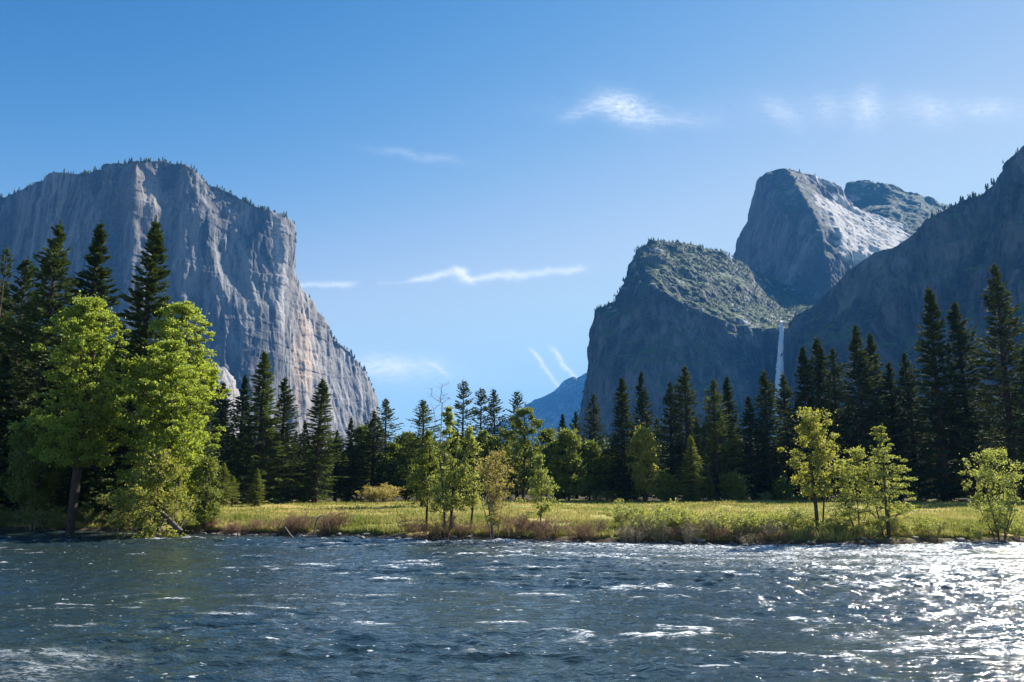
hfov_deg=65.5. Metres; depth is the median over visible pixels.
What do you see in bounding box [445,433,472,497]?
broadleaf tree
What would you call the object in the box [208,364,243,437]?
granite outcrop
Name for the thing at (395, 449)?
broadleaf tree
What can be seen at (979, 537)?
shrub
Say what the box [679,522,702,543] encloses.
shrub
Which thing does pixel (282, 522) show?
shrub
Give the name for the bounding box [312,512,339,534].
shrub
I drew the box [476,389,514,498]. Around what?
conifer
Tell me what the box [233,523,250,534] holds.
shrub
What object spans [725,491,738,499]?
shrub
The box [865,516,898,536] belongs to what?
shrub
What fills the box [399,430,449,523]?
broadleaf tree
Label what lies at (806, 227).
slab summit
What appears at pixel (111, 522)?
shrub
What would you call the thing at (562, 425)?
conifer
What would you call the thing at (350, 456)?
conifer
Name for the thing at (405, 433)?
broadleaf tree
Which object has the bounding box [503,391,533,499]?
conifer
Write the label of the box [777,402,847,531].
broadleaf tree
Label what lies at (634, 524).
shrub
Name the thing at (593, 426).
conifer
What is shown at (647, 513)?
shrub
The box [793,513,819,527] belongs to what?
shrub
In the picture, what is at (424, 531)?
shrub
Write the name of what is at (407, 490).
broadleaf tree
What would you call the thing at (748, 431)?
conifer
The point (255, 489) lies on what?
conifer
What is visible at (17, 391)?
conifer
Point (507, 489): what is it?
broadleaf tree
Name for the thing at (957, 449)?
conifer
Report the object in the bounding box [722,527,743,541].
shrub
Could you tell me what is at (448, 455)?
broadleaf tree
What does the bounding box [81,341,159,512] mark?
conifer
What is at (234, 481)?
conifer
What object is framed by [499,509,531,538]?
shrub
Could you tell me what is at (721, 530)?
shrub
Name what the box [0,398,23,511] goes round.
conifer
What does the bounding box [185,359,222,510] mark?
conifer
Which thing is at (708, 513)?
shrub
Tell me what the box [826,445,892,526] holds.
broadleaf tree
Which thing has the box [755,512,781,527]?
shrub
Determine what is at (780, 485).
bush
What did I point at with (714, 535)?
shrub
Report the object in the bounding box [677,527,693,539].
shrub
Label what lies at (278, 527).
shrub
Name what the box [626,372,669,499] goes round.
conifer
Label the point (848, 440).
conifer
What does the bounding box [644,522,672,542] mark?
shrub
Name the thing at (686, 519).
shrub
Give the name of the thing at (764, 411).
conifer
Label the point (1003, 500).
broadleaf tree
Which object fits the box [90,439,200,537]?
broadleaf tree
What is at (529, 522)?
shrub
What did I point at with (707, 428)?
conifer
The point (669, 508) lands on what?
shrub
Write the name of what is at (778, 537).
shrub
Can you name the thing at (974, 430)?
conifer
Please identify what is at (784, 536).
shrub
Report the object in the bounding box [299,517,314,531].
shrub
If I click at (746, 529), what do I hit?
shrub
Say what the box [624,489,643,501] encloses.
shrub
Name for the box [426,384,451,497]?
bare tree
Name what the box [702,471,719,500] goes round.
conifer
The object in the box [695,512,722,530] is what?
shrub
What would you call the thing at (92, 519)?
shrub
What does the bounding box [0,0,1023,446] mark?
sky
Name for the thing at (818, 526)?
shrub
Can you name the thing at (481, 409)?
conifer
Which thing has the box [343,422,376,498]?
broadleaf tree
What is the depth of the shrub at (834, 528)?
60.11 m
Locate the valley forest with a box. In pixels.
[227,436,947,493]
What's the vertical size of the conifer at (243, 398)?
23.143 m
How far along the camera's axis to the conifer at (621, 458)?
152.30 m
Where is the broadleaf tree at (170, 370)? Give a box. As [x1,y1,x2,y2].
[98,338,225,533]
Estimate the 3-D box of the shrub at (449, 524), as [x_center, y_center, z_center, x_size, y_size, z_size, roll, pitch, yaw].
[-5.176,14.862,64.552,3.211,2.352,2.682,-1,-10,6]
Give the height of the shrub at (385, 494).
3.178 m
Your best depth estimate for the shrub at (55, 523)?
75.61 m
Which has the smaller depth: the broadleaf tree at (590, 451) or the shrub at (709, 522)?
the shrub at (709, 522)
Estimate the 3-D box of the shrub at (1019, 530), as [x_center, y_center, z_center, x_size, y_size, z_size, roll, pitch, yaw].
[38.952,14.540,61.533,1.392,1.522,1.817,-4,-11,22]
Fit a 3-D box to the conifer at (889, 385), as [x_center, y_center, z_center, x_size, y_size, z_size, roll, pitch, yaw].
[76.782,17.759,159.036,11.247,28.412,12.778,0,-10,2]
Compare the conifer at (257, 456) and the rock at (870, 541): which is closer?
the rock at (870, 541)
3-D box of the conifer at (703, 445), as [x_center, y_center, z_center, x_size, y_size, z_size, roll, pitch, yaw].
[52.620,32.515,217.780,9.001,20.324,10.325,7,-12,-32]
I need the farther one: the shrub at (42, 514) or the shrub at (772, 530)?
the shrub at (42, 514)
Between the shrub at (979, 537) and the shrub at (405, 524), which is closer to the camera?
the shrub at (979, 537)
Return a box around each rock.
[696,538,705,542]
[865,540,874,543]
[956,538,965,541]
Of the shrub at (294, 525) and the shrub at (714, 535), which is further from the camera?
the shrub at (294, 525)
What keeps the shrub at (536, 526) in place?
on the ground at (885, 540)
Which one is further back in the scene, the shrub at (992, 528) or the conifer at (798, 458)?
the conifer at (798, 458)
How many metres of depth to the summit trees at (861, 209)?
3368.67 m
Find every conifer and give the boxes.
[0,219,129,510]
[0,220,98,513]
[0,245,14,407]
[0,255,54,510]
[0,285,18,334]
[0,354,16,510]
[0,381,21,442]
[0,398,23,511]
[2,342,92,511]
[6,301,49,407]
[12,391,32,510]
[50,466,90,513]
[66,214,197,521]
[78,426,115,509]
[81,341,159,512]
[86,365,124,510]
[91,371,140,512]
[106,324,131,355]
[118,426,196,509]
[182,341,214,486]
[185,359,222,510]
[191,356,227,508]
[201,355,214,497]
[203,363,223,495]
[205,385,225,497]
[206,381,244,503]
[207,462,235,504]
[214,419,230,488]
[215,373,265,503]
[222,351,303,503]
[225,476,239,505]
[243,468,265,506]
[255,433,272,486]
[262,378,305,501]
[277,421,294,470]
[278,378,349,502]
[284,430,304,495]
[288,420,319,501]
[309,427,326,497]
[319,430,356,501]
[331,416,363,501]
[345,409,401,501]
[363,398,404,500]
[397,399,445,506]
[444,380,478,497]
[467,387,496,499]
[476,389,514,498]
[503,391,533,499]
[554,412,575,498]
[569,410,583,498]
[576,393,610,499]
[594,376,653,501]
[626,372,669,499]
[649,382,694,499]
[652,418,668,480]
[660,365,714,498]
[673,436,711,501]
[676,415,708,495]
[692,380,751,499]
[699,424,710,495]
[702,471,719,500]
[705,430,721,497]
[707,374,756,499]
[727,396,784,499]
[746,369,798,499]
[755,421,782,499]
[769,371,808,498]
[781,345,842,499]
[784,336,853,499]
[789,420,805,498]
[812,345,874,499]
[825,323,905,500]
[841,402,860,493]
[847,332,917,499]
[875,361,928,500]
[880,350,941,499]
[895,284,992,501]
[899,383,925,492]
[915,420,941,496]
[923,301,1018,500]
[935,400,970,495]
[938,401,967,486]
[947,389,971,496]
[956,262,1023,502]
[973,391,1009,482]
[978,416,1008,496]
[991,407,1006,493]
[996,387,1005,417]
[996,388,1023,496]
[997,346,1023,500]
[997,400,1023,498]
[1014,401,1023,490]
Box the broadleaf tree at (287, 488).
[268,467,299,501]
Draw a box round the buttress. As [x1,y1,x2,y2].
[578,239,818,450]
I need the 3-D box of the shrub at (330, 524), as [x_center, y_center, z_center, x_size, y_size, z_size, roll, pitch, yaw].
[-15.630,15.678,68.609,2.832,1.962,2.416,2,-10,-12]
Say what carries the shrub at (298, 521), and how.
on the ground at (885, 540)
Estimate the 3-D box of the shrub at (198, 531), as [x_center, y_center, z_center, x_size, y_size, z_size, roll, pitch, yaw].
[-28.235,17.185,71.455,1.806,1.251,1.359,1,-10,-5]
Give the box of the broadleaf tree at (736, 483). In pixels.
[712,467,752,499]
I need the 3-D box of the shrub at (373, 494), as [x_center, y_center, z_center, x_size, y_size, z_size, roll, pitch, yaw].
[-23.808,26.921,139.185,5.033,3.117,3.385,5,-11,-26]
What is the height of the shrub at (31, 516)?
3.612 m
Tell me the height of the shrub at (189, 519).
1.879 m
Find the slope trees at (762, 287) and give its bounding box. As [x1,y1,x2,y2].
[578,237,819,448]
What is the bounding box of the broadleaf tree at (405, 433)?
[388,426,415,499]
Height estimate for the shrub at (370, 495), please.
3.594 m
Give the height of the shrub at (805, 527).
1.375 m
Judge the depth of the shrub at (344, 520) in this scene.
69.01 m
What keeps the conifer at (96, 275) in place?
on the ground at (885, 540)
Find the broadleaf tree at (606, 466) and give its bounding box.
[589,454,627,500]
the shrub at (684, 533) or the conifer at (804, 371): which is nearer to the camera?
the shrub at (684, 533)
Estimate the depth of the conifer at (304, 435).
144.42 m
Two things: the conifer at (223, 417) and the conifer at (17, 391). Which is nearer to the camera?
the conifer at (17, 391)
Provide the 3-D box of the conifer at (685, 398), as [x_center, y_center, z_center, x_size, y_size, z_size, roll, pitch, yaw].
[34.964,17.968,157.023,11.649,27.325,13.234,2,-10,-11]
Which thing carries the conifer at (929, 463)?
on the ground at (885, 540)
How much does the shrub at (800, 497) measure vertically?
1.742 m
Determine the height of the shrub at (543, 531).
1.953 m
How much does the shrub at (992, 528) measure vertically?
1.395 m
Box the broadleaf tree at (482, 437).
[462,429,503,499]
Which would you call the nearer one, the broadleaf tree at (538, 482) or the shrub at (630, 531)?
the shrub at (630, 531)
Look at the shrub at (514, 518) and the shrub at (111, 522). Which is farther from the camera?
the shrub at (111, 522)
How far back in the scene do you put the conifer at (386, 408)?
155.10 m
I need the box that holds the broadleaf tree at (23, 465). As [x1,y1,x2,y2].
[0,399,92,526]
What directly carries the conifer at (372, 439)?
on the ground at (885, 540)
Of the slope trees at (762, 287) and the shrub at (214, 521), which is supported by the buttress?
the slope trees at (762, 287)
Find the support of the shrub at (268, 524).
on the ground at (885, 540)
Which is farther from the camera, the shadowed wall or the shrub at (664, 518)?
the shadowed wall
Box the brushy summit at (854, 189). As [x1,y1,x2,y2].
[844,180,948,234]
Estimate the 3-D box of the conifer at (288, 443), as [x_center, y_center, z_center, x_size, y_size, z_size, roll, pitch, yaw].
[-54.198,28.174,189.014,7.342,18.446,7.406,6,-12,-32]
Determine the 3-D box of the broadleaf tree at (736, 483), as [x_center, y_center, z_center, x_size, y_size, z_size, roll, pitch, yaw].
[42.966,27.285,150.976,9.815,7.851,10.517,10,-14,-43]
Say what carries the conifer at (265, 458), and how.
on the ground at (885, 540)
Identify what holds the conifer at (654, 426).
on the ground at (885, 540)
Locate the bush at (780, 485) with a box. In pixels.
[763,471,797,499]
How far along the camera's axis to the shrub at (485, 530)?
63.88 m
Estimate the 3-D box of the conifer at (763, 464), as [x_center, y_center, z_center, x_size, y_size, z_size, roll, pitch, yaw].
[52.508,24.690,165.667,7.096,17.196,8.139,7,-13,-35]
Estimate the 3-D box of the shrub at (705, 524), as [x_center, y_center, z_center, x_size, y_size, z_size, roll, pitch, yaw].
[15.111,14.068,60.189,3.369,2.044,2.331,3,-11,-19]
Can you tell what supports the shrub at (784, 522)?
on the ground at (885, 540)
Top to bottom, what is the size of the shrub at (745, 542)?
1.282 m
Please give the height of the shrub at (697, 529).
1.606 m
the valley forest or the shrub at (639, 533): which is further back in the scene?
the valley forest
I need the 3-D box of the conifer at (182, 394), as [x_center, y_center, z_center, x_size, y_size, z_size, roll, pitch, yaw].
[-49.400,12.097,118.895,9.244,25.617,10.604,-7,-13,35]
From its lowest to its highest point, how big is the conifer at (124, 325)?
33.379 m
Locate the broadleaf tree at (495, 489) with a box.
[472,446,517,538]
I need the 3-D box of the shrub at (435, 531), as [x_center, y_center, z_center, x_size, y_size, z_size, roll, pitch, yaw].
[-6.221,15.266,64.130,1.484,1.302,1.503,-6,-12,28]
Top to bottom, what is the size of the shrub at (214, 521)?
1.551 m
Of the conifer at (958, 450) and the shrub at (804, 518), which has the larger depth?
the conifer at (958, 450)
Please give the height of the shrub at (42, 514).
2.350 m
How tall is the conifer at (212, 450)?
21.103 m
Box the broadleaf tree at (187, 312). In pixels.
[127,300,231,523]
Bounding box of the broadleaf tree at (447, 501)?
[420,406,471,529]
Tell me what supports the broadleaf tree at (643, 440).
on the ground at (885, 540)
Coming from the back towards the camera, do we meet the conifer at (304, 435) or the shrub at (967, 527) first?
the conifer at (304, 435)
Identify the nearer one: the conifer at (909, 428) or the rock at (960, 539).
the rock at (960, 539)
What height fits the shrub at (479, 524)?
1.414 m
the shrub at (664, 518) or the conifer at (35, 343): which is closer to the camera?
the shrub at (664, 518)
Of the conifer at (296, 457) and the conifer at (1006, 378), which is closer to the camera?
the conifer at (1006, 378)
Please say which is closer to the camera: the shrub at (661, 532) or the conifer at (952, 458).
the shrub at (661, 532)
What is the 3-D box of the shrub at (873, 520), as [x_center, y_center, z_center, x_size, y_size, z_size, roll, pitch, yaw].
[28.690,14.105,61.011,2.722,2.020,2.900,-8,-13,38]
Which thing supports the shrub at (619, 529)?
on the ground at (885, 540)
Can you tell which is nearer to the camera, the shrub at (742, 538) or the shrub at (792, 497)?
the shrub at (742, 538)
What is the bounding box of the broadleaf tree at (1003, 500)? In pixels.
[951,447,1023,541]
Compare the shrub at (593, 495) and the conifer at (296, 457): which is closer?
the shrub at (593, 495)
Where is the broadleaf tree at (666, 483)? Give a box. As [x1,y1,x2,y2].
[653,464,683,500]
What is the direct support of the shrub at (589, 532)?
on the ground at (885, 540)
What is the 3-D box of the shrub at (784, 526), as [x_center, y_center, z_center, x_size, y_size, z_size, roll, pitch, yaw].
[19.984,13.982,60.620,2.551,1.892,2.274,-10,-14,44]
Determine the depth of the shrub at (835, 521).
60.60 m
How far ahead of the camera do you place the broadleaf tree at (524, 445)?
151.55 m
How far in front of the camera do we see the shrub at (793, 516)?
61.45 m
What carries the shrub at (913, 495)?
on the ground at (885, 540)
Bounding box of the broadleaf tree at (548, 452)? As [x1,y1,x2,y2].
[523,436,577,499]
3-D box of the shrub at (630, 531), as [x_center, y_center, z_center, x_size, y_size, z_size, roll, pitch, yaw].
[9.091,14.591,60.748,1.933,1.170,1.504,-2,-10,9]
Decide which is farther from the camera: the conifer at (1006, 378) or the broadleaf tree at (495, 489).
the conifer at (1006, 378)
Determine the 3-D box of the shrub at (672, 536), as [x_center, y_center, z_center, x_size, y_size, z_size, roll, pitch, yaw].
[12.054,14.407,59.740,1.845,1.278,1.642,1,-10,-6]
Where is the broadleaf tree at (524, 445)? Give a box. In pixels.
[492,403,552,500]
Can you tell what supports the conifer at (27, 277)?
on the ground at (885, 540)
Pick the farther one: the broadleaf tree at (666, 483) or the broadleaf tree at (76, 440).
the broadleaf tree at (666, 483)
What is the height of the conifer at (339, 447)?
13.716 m
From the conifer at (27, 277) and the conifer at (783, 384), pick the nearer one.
the conifer at (27, 277)
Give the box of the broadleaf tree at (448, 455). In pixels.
[415,448,461,497]
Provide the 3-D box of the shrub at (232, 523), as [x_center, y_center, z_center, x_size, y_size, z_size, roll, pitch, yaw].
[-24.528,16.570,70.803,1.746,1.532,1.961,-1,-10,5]
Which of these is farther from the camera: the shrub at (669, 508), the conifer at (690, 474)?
the conifer at (690, 474)
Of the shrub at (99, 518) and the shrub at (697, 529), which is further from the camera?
the shrub at (99, 518)
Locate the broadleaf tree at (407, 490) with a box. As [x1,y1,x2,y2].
[400,430,427,498]
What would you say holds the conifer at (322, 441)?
on the ground at (885, 540)
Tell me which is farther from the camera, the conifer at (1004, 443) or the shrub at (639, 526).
the conifer at (1004, 443)
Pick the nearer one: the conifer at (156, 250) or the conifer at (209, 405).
the conifer at (156, 250)
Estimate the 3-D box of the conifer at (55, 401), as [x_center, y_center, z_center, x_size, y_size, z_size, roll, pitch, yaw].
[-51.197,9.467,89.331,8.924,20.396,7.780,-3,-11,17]
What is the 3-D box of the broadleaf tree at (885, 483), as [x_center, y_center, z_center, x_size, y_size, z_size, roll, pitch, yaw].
[27.829,10.817,60.941,6.722,8.917,5.601,-10,-14,42]
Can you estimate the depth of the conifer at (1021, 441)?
167.17 m
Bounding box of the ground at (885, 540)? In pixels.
[0,493,1023,544]
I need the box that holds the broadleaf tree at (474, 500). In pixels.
[451,426,487,524]
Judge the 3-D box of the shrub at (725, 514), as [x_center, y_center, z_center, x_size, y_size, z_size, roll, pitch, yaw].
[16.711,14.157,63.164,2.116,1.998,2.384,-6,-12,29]
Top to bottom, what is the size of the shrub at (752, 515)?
2.510 m
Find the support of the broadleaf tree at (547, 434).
on the ground at (885, 540)
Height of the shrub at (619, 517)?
2.780 m
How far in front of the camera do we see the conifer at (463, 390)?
157.83 m
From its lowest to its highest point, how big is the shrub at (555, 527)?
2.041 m
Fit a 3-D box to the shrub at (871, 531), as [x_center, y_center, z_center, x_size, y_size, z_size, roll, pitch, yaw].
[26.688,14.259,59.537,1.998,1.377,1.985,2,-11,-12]
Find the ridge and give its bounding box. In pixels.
[489,373,586,449]
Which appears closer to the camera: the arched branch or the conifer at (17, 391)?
the arched branch
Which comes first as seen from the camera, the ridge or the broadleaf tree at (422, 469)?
the broadleaf tree at (422, 469)
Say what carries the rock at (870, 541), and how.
on the ground at (885, 540)
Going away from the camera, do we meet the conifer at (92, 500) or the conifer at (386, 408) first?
the conifer at (92, 500)
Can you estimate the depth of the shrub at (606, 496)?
150.15 m
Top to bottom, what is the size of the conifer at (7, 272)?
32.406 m
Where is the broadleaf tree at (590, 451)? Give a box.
[573,436,605,500]
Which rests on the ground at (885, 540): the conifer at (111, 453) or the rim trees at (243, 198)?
the conifer at (111, 453)
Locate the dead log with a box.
[157,509,183,533]
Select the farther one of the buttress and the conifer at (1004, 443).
the buttress
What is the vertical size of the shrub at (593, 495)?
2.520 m
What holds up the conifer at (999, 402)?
on the ground at (885, 540)
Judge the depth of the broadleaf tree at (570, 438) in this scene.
148.90 m
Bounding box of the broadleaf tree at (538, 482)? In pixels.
[513,454,563,528]
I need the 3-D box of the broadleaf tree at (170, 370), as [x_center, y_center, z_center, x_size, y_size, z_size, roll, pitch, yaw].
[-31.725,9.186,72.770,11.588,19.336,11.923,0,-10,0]
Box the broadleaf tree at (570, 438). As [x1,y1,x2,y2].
[542,424,592,500]
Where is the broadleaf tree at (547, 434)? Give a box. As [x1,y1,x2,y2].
[522,424,558,499]
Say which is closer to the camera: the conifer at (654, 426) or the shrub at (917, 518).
the shrub at (917, 518)
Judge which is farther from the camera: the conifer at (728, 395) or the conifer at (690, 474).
the conifer at (728, 395)
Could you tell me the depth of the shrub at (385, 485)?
138.02 m
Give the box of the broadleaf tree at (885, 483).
[821,425,925,537]
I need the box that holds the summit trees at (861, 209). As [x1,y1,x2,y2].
[760,168,948,289]
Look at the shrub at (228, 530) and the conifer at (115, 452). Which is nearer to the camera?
the shrub at (228, 530)
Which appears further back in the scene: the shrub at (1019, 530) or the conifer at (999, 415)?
the conifer at (999, 415)
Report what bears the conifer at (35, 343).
on the ground at (885, 540)
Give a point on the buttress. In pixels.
(701, 334)
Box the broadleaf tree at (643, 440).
[620,422,665,501]
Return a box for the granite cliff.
[0,161,380,453]
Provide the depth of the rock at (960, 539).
59.93 m
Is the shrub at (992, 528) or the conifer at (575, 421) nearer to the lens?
the shrub at (992, 528)
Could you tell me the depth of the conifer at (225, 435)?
201.25 m
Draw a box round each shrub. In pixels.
[12,497,65,529]
[27,506,51,521]
[33,505,78,529]
[76,501,101,522]
[81,508,99,524]
[94,510,111,524]
[102,510,133,530]
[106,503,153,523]
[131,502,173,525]
[179,512,195,526]
[186,525,206,533]
[205,520,220,530]
[206,517,221,528]
[217,521,233,533]
[225,519,246,533]
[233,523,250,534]
[250,519,264,531]
[262,519,275,526]
[271,517,296,534]
[277,518,297,531]
[279,509,311,531]
[283,513,306,533]
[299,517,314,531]
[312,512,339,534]
[315,525,327,535]
[318,512,342,534]
[324,507,353,529]
[355,484,383,501]
[363,487,381,501]
[373,486,395,501]
[374,482,405,500]
[396,513,423,532]
[410,521,428,535]
[415,518,439,535]
[427,511,465,537]
[427,523,443,536]
[454,519,474,536]
[469,520,489,528]
[483,524,497,535]
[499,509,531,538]
[502,512,527,527]
[518,517,538,528]
[524,518,551,536]
[526,518,559,540]
[539,516,571,537]
[558,519,586,540]
[567,519,595,538]
[575,525,597,539]
[587,516,608,533]
[589,489,604,501]
[602,490,615,500]
[606,498,648,530]
[615,525,633,542]
[620,525,639,538]
[623,523,648,542]
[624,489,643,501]
[626,518,643,534]
[628,516,659,535]
[633,503,683,535]
[633,507,663,534]
[642,526,657,539]
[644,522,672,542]
[653,505,692,522]
[654,498,694,524]
[661,527,681,540]
[668,509,701,530]
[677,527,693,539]
[679,509,714,530]
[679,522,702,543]
[682,488,708,500]
[685,520,708,537]
[691,514,731,532]
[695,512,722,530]
[696,510,719,522]
[704,525,721,540]
[711,507,750,535]
[712,525,733,540]
[713,508,735,524]
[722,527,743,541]
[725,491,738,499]
[731,508,770,533]
[732,519,761,535]
[735,532,757,544]
[738,534,747,543]
[741,509,766,534]
[749,530,769,543]
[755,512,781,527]
[757,492,771,500]
[759,519,782,539]
[766,527,785,540]
[767,513,792,529]
[768,505,810,529]
[774,514,795,529]
[776,529,792,539]
[786,492,797,501]
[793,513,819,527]
[794,520,813,533]
[795,494,808,500]
[804,517,835,532]
[819,511,850,531]
[831,522,847,533]
[841,523,861,534]
[854,522,884,539]
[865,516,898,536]
[868,513,902,534]
[891,516,915,537]
[906,489,923,500]
[912,514,935,528]
[915,514,955,538]
[957,520,985,532]
[965,531,989,540]
[986,520,1008,535]
[1010,520,1023,537]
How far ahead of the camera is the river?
27.49 m
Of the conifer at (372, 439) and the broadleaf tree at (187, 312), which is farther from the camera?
the conifer at (372, 439)
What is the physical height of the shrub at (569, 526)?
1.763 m
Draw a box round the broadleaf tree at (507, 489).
[478,438,516,499]
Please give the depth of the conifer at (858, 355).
156.85 m
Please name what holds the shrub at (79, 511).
on the ground at (885, 540)
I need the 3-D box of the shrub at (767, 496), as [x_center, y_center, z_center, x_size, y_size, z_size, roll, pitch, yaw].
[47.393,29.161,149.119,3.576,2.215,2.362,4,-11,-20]
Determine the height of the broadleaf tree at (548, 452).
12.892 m
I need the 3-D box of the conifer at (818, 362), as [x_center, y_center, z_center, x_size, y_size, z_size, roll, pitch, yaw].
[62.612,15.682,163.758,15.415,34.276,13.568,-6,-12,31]
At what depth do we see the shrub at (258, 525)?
70.76 m
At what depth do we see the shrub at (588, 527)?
61.22 m
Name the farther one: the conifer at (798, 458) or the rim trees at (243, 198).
the rim trees at (243, 198)
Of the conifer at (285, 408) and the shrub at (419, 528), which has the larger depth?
the conifer at (285, 408)
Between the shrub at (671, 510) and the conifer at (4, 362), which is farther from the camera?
the conifer at (4, 362)
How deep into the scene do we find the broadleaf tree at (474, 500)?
65.95 m
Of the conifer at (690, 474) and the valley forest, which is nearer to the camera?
the conifer at (690, 474)
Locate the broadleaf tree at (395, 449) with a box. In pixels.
[368,436,411,500]
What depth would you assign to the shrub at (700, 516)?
61.23 m
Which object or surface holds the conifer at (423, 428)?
on the ground at (885, 540)
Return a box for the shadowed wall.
[785,145,1023,435]
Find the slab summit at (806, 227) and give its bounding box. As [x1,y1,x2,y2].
[732,168,910,300]
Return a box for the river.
[0,529,1023,681]
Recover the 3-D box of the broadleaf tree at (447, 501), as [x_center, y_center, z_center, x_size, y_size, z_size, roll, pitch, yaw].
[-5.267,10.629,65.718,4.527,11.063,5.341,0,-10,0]
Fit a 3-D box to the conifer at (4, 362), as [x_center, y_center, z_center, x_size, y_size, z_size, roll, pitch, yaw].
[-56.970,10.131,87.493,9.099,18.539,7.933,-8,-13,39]
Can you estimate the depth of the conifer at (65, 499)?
84.96 m
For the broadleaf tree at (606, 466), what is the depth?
152.02 m
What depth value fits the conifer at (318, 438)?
136.49 m
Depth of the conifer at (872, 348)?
161.97 m
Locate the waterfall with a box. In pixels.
[771,321,783,445]
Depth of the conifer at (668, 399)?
158.43 m
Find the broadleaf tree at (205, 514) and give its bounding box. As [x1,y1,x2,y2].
[184,452,231,531]
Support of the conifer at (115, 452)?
on the ground at (885, 540)
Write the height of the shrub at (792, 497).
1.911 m
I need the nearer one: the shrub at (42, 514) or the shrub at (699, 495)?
the shrub at (42, 514)
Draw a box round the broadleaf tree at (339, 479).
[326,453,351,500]
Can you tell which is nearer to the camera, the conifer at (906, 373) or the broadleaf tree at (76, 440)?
the broadleaf tree at (76, 440)
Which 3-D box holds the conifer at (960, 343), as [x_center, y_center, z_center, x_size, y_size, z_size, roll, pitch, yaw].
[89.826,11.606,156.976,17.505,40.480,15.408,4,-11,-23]
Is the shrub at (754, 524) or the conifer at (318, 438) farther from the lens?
the conifer at (318, 438)
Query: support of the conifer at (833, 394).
on the ground at (885, 540)
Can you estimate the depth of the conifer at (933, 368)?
150.82 m
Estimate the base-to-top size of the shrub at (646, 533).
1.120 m
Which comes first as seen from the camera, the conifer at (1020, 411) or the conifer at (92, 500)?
the conifer at (92, 500)
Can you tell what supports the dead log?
on the ground at (885, 540)
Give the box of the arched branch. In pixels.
[304,511,329,534]
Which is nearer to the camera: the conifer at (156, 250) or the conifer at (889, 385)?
the conifer at (156, 250)
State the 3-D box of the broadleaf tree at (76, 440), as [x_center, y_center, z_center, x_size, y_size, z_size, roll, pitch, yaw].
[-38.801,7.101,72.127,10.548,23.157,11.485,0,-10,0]
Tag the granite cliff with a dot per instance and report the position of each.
(232, 262)
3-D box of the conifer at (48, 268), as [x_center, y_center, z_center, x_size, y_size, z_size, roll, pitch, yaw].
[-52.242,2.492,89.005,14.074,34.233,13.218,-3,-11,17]
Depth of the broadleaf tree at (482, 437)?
154.35 m
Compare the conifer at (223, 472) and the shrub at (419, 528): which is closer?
the shrub at (419, 528)
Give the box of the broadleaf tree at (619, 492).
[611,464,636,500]
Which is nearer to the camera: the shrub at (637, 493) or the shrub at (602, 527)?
the shrub at (602, 527)
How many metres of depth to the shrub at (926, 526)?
60.67 m
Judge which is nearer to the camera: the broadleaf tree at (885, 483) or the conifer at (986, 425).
the broadleaf tree at (885, 483)
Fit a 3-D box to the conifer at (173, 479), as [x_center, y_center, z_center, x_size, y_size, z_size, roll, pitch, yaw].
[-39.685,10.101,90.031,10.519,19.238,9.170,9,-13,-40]
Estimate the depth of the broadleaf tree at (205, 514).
72.44 m
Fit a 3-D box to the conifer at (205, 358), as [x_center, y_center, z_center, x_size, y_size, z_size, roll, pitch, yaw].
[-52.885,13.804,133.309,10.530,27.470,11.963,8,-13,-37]
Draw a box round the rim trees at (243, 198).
[0,157,383,436]
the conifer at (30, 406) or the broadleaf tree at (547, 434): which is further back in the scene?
the broadleaf tree at (547, 434)
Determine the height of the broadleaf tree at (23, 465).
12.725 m
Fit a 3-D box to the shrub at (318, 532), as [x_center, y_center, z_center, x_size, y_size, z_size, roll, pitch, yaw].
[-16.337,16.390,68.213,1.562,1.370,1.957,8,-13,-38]
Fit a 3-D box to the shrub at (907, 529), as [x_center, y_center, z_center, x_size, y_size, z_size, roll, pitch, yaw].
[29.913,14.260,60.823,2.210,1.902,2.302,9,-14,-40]
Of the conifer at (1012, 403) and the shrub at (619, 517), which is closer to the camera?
the shrub at (619, 517)
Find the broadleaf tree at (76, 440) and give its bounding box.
[6,290,152,534]
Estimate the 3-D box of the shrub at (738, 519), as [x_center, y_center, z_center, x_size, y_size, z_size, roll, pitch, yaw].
[16.507,13.849,60.202,3.075,2.657,3.170,-2,-10,9]
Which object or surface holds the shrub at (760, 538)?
on the ground at (885, 540)
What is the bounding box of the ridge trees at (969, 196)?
[788,147,1023,390]
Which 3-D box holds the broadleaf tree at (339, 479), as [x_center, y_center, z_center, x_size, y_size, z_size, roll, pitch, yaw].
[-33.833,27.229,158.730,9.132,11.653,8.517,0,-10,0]
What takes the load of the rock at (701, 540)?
on the ground at (885, 540)

